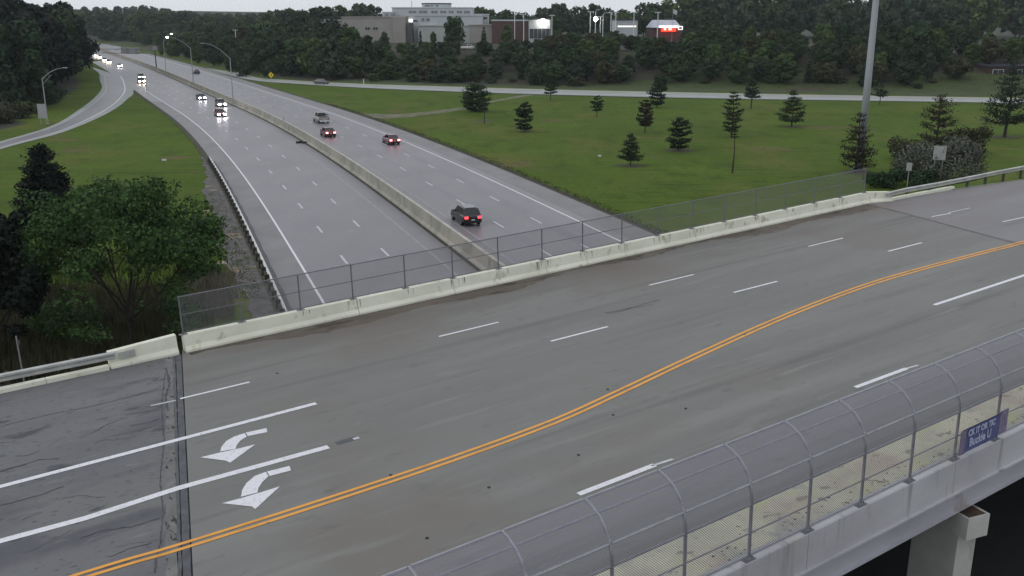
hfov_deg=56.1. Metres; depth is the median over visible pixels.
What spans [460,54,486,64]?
leafy tree
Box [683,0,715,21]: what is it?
tree
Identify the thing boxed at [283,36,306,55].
roadside tree
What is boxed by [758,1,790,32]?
tree
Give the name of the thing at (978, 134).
bush
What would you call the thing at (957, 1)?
tree
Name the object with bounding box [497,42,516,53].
leafy tree
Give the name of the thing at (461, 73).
leafy tree
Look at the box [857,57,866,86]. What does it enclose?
conifer
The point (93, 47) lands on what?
dark tree
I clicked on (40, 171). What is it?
dense conifer
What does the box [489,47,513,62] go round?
leafy tree
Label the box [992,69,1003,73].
window
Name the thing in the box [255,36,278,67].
leafy tree
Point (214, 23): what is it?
roadside tree
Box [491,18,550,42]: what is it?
brick store
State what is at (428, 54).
leafy tree
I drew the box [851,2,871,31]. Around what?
tree
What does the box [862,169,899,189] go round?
bush
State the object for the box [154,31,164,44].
roadside tree
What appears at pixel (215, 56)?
roadside tree
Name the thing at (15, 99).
shrub
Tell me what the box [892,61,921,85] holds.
leafy tree
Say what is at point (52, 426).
road
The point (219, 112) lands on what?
sedan
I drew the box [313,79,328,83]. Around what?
sedan
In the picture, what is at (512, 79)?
shrub
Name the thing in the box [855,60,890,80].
leafy tree
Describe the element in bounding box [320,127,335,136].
sedan
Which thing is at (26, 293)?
tree
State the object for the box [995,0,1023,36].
tree
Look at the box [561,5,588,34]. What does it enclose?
tree
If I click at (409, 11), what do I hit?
window
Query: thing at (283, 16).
roadside tree
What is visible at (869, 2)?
tree
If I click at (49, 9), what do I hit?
dark tree
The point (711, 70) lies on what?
leafy tree
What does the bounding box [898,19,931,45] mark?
leafy tree
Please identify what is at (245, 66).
roadside tree
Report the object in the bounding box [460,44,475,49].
pickup truck
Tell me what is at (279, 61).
leafy tree
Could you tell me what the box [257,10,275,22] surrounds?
tree
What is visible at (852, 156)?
young pine
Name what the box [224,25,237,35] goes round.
roadside tree
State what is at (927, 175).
bush
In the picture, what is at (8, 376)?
approach guardrail
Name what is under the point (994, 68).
red building
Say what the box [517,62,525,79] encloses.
conifer
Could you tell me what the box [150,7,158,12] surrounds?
distant tree
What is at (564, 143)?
grass ground
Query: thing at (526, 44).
leafy tree
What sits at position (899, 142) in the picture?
bush
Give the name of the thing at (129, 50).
sign gantry
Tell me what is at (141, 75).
suv
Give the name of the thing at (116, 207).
tree
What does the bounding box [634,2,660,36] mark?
tree
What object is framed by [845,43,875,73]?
leafy tree
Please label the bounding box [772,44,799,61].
leafy tree
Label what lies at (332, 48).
roadside tree
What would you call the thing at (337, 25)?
roadside tree
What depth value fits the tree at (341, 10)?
525.72 m
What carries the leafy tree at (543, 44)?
on the grass ground at (564, 143)
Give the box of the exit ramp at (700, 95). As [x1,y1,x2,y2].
[200,67,1023,102]
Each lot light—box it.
[521,14,526,40]
[594,9,600,32]
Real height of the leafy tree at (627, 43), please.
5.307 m
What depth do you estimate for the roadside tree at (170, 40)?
530.06 m
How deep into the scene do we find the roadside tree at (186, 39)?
485.43 m
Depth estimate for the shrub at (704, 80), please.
268.95 m
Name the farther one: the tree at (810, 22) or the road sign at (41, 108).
the tree at (810, 22)
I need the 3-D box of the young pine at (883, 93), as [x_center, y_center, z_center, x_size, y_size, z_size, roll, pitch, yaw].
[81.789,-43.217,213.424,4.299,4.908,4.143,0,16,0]
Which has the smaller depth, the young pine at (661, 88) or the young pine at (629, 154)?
the young pine at (629, 154)
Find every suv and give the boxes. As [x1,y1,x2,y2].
[137,73,144,78]
[137,77,144,83]
[215,98,226,106]
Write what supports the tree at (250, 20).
on the grass ground at (564, 143)
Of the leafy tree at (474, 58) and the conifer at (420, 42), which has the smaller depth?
the leafy tree at (474, 58)
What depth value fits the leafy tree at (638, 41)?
300.84 m
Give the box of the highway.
[92,44,653,310]
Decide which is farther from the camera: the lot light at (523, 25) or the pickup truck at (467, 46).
the lot light at (523, 25)
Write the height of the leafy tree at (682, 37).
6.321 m
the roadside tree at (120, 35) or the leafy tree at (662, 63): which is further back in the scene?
the roadside tree at (120, 35)
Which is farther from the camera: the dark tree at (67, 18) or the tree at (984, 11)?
the tree at (984, 11)
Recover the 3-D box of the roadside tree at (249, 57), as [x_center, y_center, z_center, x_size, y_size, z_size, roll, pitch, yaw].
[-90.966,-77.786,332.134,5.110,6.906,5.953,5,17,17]
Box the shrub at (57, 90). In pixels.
[49,86,70,98]
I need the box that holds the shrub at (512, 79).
[507,78,516,81]
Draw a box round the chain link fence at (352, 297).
[177,168,866,335]
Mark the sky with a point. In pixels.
(530, 7)
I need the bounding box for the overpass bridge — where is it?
[0,203,1023,575]
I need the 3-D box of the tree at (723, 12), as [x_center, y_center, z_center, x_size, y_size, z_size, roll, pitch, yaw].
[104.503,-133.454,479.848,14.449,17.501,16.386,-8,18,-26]
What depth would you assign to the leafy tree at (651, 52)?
285.08 m
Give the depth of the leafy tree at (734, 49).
280.43 m
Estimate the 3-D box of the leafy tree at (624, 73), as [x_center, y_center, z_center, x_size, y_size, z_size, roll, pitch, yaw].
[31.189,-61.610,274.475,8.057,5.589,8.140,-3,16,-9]
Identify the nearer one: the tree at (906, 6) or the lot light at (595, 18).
the lot light at (595, 18)
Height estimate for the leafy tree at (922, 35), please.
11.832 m
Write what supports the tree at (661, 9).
on the grass ground at (564, 143)
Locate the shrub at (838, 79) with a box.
[831,75,849,83]
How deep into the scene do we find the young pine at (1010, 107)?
154.57 m
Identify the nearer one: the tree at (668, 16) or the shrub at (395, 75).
the shrub at (395, 75)
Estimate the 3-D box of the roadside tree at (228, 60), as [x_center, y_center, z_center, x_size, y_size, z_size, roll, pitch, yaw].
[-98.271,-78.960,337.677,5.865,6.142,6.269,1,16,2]
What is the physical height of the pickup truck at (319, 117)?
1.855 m
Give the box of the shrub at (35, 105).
[23,101,38,112]
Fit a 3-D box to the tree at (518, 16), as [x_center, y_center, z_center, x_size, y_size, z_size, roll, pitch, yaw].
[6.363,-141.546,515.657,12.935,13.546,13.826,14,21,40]
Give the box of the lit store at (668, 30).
[646,20,682,42]
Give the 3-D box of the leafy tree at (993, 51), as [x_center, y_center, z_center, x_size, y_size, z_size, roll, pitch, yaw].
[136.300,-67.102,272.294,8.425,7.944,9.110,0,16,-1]
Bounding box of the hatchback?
[451,204,481,225]
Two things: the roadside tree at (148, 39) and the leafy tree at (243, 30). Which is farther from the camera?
the roadside tree at (148, 39)
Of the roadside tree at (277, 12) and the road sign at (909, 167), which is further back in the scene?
the roadside tree at (277, 12)
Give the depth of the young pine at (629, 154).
125.95 m
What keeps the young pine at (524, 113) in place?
on the grass ground at (564, 143)
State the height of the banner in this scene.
0.830 m
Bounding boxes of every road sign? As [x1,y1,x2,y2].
[37,104,46,124]
[906,163,911,185]
[933,146,946,181]
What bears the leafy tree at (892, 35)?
on the grass ground at (564, 143)
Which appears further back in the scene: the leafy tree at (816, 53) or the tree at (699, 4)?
the tree at (699, 4)
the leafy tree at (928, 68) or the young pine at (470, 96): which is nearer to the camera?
the young pine at (470, 96)
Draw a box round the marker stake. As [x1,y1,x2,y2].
[15,336,24,381]
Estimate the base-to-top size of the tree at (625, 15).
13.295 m
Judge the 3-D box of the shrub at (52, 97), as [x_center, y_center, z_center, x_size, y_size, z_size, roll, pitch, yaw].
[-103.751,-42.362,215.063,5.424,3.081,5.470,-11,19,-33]
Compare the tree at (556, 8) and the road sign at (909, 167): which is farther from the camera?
the tree at (556, 8)
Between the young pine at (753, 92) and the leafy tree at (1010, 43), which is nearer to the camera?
the young pine at (753, 92)
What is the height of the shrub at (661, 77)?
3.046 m
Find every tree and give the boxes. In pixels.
[0,17,52,103]
[0,209,54,339]
[1,10,55,61]
[1,16,61,98]
[4,0,32,15]
[8,174,236,347]
[20,1,38,9]
[22,6,74,86]
[41,0,91,61]
[42,5,85,51]
[44,13,80,80]
[46,8,100,80]
[49,7,83,82]
[55,32,74,86]
[73,11,90,27]
[80,10,95,34]
[85,9,117,39]
[103,10,123,16]
[112,13,126,39]
[117,31,124,40]
[118,16,128,38]
[122,14,143,34]
[123,7,131,13]
[125,11,151,32]
[128,6,137,12]
[143,32,153,44]
[144,13,173,30]
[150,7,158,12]
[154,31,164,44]
[157,10,170,14]
[157,45,165,54]
[160,31,169,46]
[161,13,179,23]
[165,44,173,56]
[166,32,176,44]
[167,23,175,31]
[172,33,183,49]
[172,45,181,56]
[173,21,187,32]
[177,11,191,22]
[177,31,195,46]
[180,44,191,58]
[189,46,204,63]
[191,31,204,40]
[194,21,205,32]
[196,36,203,45]
[197,23,215,34]
[198,34,217,50]
[201,16,213,22]
[203,21,218,33]
[203,49,211,62]
[206,33,221,48]
[208,50,223,65]
[214,36,234,55]
[215,16,229,25]
[215,24,231,37]
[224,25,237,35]
[224,51,239,63]
[224,55,239,71]
[225,28,238,38]
[225,39,240,54]
[230,15,246,25]
[234,58,246,74]
[234,59,252,75]
[235,25,253,40]
[237,23,249,33]
[243,17,256,24]
[244,53,256,69]
[255,21,272,27]
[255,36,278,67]
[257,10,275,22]
[260,60,276,78]
[263,36,292,71]
[270,55,286,75]
[274,9,287,17]
[274,12,291,24]
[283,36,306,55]
[284,54,299,76]
[285,11,306,26]
[294,51,304,74]
[295,37,322,76]
[303,27,314,36]
[306,6,339,22]
[309,23,342,40]
[312,17,354,36]
[315,36,345,79]
[317,6,330,12]
[326,64,345,78]
[330,4,350,17]
[338,26,361,46]
[345,57,363,74]
[347,3,368,15]
[362,35,378,55]
[364,4,382,15]
[371,43,391,60]
[374,62,396,79]
[379,32,389,45]
[382,49,397,63]
[394,42,408,53]
[402,65,420,77]
[405,44,421,53]
[411,57,437,76]
[414,50,437,65]
[421,42,429,49]
[425,66,447,82]
[429,31,436,45]
[430,42,448,53]
[443,16,465,43]
[445,65,470,81]
[449,40,460,48]
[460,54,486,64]
[474,6,486,13]
[475,41,494,54]
[480,8,504,22]
[486,62,502,76]
[489,15,497,23]
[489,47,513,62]
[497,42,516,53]
[498,9,516,19]
[500,24,512,40]
[510,51,534,70]
[511,39,519,47]
[513,12,536,19]
[519,40,535,49]
[526,67,550,84]
[531,39,542,47]
[532,41,551,51]
[533,7,548,17]
[542,59,565,78]
[542,65,562,82]
[547,3,569,33]
[548,14,563,35]
[551,29,560,35]
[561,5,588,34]
[561,13,583,35]
[561,67,584,81]
[566,32,581,48]
[574,38,597,55]
[578,38,597,56]
[579,32,602,48]
[582,3,609,33]
[593,61,618,82]
[594,15,611,35]
[595,35,616,51]
[596,7,614,31]
[600,37,621,60]
[604,30,626,47]
[608,63,633,81]
[611,8,629,20]
[611,12,632,29]
[619,55,637,73]
[621,35,639,50]
[630,13,645,34]
[631,37,654,52]
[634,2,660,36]
[635,39,661,59]
[635,45,658,68]
[641,10,661,35]
[653,2,667,16]
[655,38,669,52]
[655,52,677,74]
[659,0,697,24]
[661,12,675,19]
[664,62,692,81]
[672,50,701,72]
[673,9,695,31]
[675,42,699,60]
[678,31,687,43]
[680,32,699,50]
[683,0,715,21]
[683,28,701,46]
[690,37,710,59]
[699,58,723,79]
[702,43,724,57]
[703,46,725,72]
[707,3,733,30]
[714,32,734,57]
[722,44,746,65]
[724,58,753,83]
[726,25,743,45]
[728,48,750,68]
[729,0,760,33]
[734,2,765,36]
[739,26,755,50]
[742,0,776,33]
[742,36,760,58]
[747,58,774,79]
[748,47,773,71]
[752,29,782,57]
[754,38,777,58]
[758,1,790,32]
[762,0,812,31]
[766,28,784,44]
[770,61,802,83]
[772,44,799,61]
[774,53,796,69]
[783,38,806,58]
[790,33,812,55]
[803,0,835,32]
[805,42,832,63]
[806,62,841,82]
[812,3,844,33]
[812,23,830,48]
[818,48,844,69]
[819,29,835,49]
[827,0,855,34]
[827,37,850,63]
[839,0,866,23]
[844,36,866,61]
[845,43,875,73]
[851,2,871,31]
[852,30,868,45]
[854,23,869,38]
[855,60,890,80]
[856,3,892,28]
[866,0,886,23]
[873,51,888,73]
[874,30,893,58]
[874,41,902,68]
[876,23,896,45]
[878,0,904,33]
[885,0,915,28]
[886,20,905,44]
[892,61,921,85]
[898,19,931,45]
[898,25,934,59]
[904,0,938,29]
[906,42,934,66]
[918,53,940,79]
[925,28,948,58]
[931,0,958,29]
[931,39,953,66]
[934,0,969,27]
[941,56,973,78]
[953,28,981,54]
[960,0,1012,38]
[963,42,983,63]
[978,37,1007,63]
[980,32,996,42]
[982,1,1008,35]
[986,37,1006,54]
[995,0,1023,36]
[1003,0,1023,38]
[1003,38,1023,62]
[1011,37,1023,54]
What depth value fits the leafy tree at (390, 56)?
303.98 m
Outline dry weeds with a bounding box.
[182,264,236,320]
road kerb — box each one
[0,364,109,393]
[892,186,954,200]
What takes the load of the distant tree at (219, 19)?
on the grass ground at (564, 143)
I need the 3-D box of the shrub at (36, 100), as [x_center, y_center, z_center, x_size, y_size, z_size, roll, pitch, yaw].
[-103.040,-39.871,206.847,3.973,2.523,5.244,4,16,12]
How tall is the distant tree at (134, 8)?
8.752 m
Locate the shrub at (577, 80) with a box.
[566,76,586,85]
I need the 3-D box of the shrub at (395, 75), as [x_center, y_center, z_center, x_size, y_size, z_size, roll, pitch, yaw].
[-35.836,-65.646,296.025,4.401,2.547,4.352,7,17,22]
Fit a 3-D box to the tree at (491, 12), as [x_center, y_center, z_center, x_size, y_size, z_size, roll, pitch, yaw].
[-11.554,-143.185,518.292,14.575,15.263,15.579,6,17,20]
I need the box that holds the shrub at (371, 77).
[366,73,380,80]
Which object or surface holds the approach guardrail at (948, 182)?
on the road at (992, 206)
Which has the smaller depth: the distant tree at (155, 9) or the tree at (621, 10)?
the tree at (621, 10)
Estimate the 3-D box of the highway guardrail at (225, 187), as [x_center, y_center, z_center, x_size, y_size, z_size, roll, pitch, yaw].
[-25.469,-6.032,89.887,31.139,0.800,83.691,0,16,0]
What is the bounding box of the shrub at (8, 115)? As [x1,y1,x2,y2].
[0,107,21,123]
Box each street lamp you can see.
[42,67,67,123]
[166,37,193,81]
[201,43,233,98]
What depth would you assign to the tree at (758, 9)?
485.11 m
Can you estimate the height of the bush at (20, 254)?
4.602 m
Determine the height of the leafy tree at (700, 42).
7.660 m
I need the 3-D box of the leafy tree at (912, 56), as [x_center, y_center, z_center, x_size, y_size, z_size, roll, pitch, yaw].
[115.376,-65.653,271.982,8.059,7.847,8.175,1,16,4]
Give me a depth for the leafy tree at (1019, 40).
282.49 m
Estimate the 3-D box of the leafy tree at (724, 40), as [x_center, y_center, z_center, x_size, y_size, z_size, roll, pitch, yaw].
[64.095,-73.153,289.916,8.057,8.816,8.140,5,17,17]
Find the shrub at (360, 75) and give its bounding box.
[353,72,364,77]
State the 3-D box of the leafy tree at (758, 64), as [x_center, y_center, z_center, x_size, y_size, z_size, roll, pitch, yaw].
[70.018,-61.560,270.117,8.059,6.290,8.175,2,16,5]
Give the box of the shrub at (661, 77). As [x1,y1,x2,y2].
[654,74,670,83]
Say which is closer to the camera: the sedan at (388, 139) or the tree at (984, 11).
the sedan at (388, 139)
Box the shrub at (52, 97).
[36,92,60,103]
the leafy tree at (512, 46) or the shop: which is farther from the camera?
the shop
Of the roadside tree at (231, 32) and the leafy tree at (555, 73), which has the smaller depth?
the leafy tree at (555, 73)
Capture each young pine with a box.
[458,82,495,111]
[512,101,533,130]
[543,79,559,99]
[589,95,604,116]
[617,133,643,165]
[636,99,654,132]
[646,81,667,106]
[665,117,692,150]
[721,91,744,136]
[743,72,760,108]
[774,90,807,126]
[835,112,878,171]
[871,83,888,104]
[904,93,959,146]
[975,61,1023,136]
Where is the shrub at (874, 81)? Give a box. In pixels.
[859,78,877,86]
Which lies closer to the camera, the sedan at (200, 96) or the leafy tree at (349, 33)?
the sedan at (200, 96)
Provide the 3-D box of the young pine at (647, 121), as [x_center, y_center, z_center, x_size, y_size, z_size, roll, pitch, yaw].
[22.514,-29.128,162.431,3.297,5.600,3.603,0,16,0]
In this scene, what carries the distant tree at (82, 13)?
on the grass ground at (564, 143)
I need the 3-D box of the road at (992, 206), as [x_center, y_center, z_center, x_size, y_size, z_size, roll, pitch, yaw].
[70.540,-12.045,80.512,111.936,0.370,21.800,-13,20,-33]
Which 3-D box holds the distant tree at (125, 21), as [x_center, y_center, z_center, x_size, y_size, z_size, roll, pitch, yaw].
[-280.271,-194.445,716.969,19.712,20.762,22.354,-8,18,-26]
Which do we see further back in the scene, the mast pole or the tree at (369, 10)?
the tree at (369, 10)
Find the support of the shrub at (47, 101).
on the grass ground at (564, 143)
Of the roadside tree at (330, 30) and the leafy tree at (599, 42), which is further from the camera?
the roadside tree at (330, 30)
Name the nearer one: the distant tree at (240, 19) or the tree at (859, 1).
the tree at (859, 1)
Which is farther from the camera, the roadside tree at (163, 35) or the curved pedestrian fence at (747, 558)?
the roadside tree at (163, 35)
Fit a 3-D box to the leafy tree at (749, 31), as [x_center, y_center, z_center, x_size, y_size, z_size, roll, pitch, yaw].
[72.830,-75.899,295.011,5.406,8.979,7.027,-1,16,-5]
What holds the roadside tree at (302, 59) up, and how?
on the grass ground at (564, 143)
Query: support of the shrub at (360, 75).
on the grass ground at (564, 143)
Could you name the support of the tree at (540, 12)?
on the grass ground at (564, 143)
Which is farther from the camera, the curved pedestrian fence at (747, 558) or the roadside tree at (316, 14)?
the roadside tree at (316, 14)
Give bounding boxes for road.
[0,357,169,575]
[842,477,1023,575]
[872,179,1023,244]
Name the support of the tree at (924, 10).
on the grass ground at (564, 143)
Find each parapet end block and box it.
[106,333,178,368]
[866,191,892,203]
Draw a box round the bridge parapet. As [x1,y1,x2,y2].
[182,193,866,352]
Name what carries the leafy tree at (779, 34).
on the grass ground at (564, 143)
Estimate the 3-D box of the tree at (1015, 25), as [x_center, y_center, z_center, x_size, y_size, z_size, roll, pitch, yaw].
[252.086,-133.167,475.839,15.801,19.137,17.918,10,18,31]
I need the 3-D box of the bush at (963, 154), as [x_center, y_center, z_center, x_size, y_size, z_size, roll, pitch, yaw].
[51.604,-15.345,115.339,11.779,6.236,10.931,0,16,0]
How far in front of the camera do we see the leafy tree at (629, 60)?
279.87 m
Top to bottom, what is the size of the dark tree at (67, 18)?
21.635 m
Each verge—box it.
[102,51,480,271]
[133,91,282,313]
[209,70,1017,103]
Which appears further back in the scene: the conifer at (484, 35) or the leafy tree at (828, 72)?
the conifer at (484, 35)
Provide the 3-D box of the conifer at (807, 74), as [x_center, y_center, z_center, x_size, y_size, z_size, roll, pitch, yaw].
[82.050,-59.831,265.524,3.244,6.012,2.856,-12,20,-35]
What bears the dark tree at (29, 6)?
on the grass ground at (564, 143)
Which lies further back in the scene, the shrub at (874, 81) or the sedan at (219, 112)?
the shrub at (874, 81)
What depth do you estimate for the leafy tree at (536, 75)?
272.81 m
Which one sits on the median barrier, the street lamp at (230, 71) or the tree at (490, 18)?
the street lamp at (230, 71)
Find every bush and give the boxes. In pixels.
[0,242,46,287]
[23,297,104,343]
[159,297,195,319]
[198,263,221,276]
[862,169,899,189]
[886,135,924,158]
[888,133,991,183]
[888,167,940,186]
[943,123,994,154]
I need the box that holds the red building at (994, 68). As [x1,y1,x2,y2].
[973,64,1023,73]
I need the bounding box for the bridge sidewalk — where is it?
[595,385,1023,575]
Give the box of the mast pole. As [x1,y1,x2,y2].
[852,0,878,169]
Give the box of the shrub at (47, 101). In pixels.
[34,98,49,103]
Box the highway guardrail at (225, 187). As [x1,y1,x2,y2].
[207,157,286,312]
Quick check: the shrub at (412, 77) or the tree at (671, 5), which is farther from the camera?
the tree at (671, 5)
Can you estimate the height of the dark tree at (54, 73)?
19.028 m
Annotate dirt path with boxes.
[359,94,531,118]
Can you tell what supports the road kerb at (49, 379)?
on the road at (52, 426)
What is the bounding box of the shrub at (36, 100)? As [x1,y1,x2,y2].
[26,98,41,103]
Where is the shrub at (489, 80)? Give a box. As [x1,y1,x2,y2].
[485,77,497,83]
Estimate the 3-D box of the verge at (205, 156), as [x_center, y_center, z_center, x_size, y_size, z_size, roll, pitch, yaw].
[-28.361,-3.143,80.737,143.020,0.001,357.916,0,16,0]
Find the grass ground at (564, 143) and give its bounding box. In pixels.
[0,11,1023,386]
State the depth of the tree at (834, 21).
477.01 m
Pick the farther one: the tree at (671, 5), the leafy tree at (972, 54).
the tree at (671, 5)
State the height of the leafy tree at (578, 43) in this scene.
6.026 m
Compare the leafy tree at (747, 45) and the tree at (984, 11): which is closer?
the leafy tree at (747, 45)
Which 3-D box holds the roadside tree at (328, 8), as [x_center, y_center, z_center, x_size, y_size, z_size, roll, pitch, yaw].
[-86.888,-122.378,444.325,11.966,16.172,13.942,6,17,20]
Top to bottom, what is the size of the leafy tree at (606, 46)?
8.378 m
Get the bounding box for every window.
[408,10,416,13]
[418,10,427,13]
[529,28,549,38]
[617,25,636,27]
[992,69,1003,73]
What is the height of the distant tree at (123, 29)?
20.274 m
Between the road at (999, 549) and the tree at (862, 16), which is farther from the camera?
the tree at (862, 16)
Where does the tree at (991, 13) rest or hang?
on the grass ground at (564, 143)
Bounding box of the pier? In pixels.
[907,504,989,575]
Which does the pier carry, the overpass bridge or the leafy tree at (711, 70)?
the overpass bridge
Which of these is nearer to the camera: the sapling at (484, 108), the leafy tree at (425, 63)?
the sapling at (484, 108)
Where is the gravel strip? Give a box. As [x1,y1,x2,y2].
[200,157,274,318]
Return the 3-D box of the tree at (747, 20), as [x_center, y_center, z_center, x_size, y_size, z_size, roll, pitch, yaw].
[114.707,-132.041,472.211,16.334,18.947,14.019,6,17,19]
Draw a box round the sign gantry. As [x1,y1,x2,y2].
[91,46,156,66]
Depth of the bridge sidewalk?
25.64 m
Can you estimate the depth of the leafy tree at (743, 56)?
276.17 m
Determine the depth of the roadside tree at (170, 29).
638.39 m
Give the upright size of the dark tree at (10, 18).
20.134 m
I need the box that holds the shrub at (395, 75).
[390,71,401,78]
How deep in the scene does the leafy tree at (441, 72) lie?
283.76 m
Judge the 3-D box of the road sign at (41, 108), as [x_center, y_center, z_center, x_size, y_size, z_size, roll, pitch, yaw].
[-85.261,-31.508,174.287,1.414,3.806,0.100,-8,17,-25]
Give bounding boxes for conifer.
[7,142,73,228]
[418,31,422,47]
[481,27,486,41]
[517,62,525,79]
[803,61,812,81]
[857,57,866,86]
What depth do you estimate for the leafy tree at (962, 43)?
283.78 m
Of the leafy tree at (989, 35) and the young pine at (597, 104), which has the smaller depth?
the young pine at (597, 104)
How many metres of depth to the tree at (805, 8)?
513.81 m
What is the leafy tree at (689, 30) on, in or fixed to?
on the grass ground at (564, 143)
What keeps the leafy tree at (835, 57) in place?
on the grass ground at (564, 143)
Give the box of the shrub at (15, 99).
[2,96,33,107]
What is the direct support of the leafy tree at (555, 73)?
on the grass ground at (564, 143)
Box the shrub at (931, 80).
[925,78,936,82]
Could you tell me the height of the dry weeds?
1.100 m
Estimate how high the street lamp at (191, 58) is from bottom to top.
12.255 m
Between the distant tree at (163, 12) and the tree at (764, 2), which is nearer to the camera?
the tree at (764, 2)
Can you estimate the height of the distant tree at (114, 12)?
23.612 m
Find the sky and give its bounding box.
[23,0,868,15]
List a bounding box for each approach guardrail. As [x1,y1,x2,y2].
[0,351,115,384]
[886,165,1023,196]
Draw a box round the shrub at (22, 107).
[4,102,37,118]
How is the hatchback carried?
on the highway
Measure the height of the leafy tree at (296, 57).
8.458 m
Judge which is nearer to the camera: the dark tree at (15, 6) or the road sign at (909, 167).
the road sign at (909, 167)
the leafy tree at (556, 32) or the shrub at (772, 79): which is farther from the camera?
the leafy tree at (556, 32)
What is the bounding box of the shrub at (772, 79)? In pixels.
[763,76,778,83]
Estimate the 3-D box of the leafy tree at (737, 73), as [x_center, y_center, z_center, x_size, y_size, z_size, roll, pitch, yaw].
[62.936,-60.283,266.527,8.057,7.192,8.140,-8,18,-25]
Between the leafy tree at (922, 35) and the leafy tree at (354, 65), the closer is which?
the leafy tree at (922, 35)
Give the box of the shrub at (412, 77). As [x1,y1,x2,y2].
[405,73,420,81]
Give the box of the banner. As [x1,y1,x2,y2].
[958,408,1008,455]
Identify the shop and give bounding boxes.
[611,19,638,35]
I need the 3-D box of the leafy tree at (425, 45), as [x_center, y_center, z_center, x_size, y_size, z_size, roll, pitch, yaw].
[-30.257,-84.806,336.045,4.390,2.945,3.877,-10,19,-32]
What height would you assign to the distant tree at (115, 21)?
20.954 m
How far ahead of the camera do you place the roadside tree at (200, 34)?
476.67 m
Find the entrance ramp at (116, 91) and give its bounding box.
[0,67,133,148]
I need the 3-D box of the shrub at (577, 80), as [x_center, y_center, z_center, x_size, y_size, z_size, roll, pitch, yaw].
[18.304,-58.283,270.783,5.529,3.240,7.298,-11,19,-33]
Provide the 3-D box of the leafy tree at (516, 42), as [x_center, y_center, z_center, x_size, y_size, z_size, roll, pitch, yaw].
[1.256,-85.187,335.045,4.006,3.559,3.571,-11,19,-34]
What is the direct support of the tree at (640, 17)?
on the grass ground at (564, 143)
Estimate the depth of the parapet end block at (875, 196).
62.21 m
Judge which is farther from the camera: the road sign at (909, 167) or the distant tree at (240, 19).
the distant tree at (240, 19)
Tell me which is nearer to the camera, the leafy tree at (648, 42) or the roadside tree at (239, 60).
the leafy tree at (648, 42)
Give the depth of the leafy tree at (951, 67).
261.02 m
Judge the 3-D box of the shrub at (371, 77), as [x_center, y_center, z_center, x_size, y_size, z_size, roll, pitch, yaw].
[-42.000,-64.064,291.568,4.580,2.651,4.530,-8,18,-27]
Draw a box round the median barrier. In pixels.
[100,48,504,270]
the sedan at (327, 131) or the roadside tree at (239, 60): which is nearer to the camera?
the sedan at (327, 131)
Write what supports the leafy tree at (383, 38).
on the grass ground at (564, 143)
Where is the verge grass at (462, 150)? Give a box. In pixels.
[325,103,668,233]
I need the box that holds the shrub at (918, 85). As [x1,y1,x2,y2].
[912,83,923,88]
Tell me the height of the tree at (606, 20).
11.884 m
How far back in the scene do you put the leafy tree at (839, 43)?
275.51 m
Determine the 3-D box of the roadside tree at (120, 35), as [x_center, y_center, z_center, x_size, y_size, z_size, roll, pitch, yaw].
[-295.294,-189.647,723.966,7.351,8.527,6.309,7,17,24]
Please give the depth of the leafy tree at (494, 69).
287.23 m
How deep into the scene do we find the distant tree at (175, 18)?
713.61 m
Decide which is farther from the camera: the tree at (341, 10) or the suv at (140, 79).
the tree at (341, 10)
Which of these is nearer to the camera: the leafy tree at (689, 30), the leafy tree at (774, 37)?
the leafy tree at (774, 37)
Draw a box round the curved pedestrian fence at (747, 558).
[382,328,1023,575]
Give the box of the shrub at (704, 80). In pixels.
[698,78,710,83]
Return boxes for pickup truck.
[313,112,328,122]
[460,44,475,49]
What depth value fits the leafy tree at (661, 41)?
301.14 m
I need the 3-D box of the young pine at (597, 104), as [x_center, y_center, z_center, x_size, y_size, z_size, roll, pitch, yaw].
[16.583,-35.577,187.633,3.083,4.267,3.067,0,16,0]
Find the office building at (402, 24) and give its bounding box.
[320,1,491,42]
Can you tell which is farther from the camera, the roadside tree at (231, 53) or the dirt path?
the roadside tree at (231, 53)
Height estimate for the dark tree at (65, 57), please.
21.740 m
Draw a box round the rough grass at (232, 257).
[205,193,263,298]
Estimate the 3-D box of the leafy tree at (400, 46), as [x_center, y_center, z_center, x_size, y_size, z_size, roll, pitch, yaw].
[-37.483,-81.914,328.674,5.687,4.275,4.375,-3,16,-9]
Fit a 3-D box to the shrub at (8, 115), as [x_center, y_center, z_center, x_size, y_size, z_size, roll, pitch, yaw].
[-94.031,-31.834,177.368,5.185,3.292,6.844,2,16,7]
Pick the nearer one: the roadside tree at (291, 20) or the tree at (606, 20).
the roadside tree at (291, 20)
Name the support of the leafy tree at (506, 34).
on the grass ground at (564, 143)
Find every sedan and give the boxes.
[196,93,205,99]
[214,108,225,116]
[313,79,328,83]
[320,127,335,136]
[382,134,399,144]
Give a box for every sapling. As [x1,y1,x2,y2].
[480,97,487,123]
[731,128,739,172]
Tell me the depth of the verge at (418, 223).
106.72 m
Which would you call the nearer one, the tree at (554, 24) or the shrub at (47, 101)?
the shrub at (47, 101)
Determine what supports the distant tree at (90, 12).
on the grass ground at (564, 143)
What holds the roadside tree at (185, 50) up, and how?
on the grass ground at (564, 143)
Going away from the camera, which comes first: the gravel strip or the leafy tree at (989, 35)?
the gravel strip
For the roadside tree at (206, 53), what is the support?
on the grass ground at (564, 143)

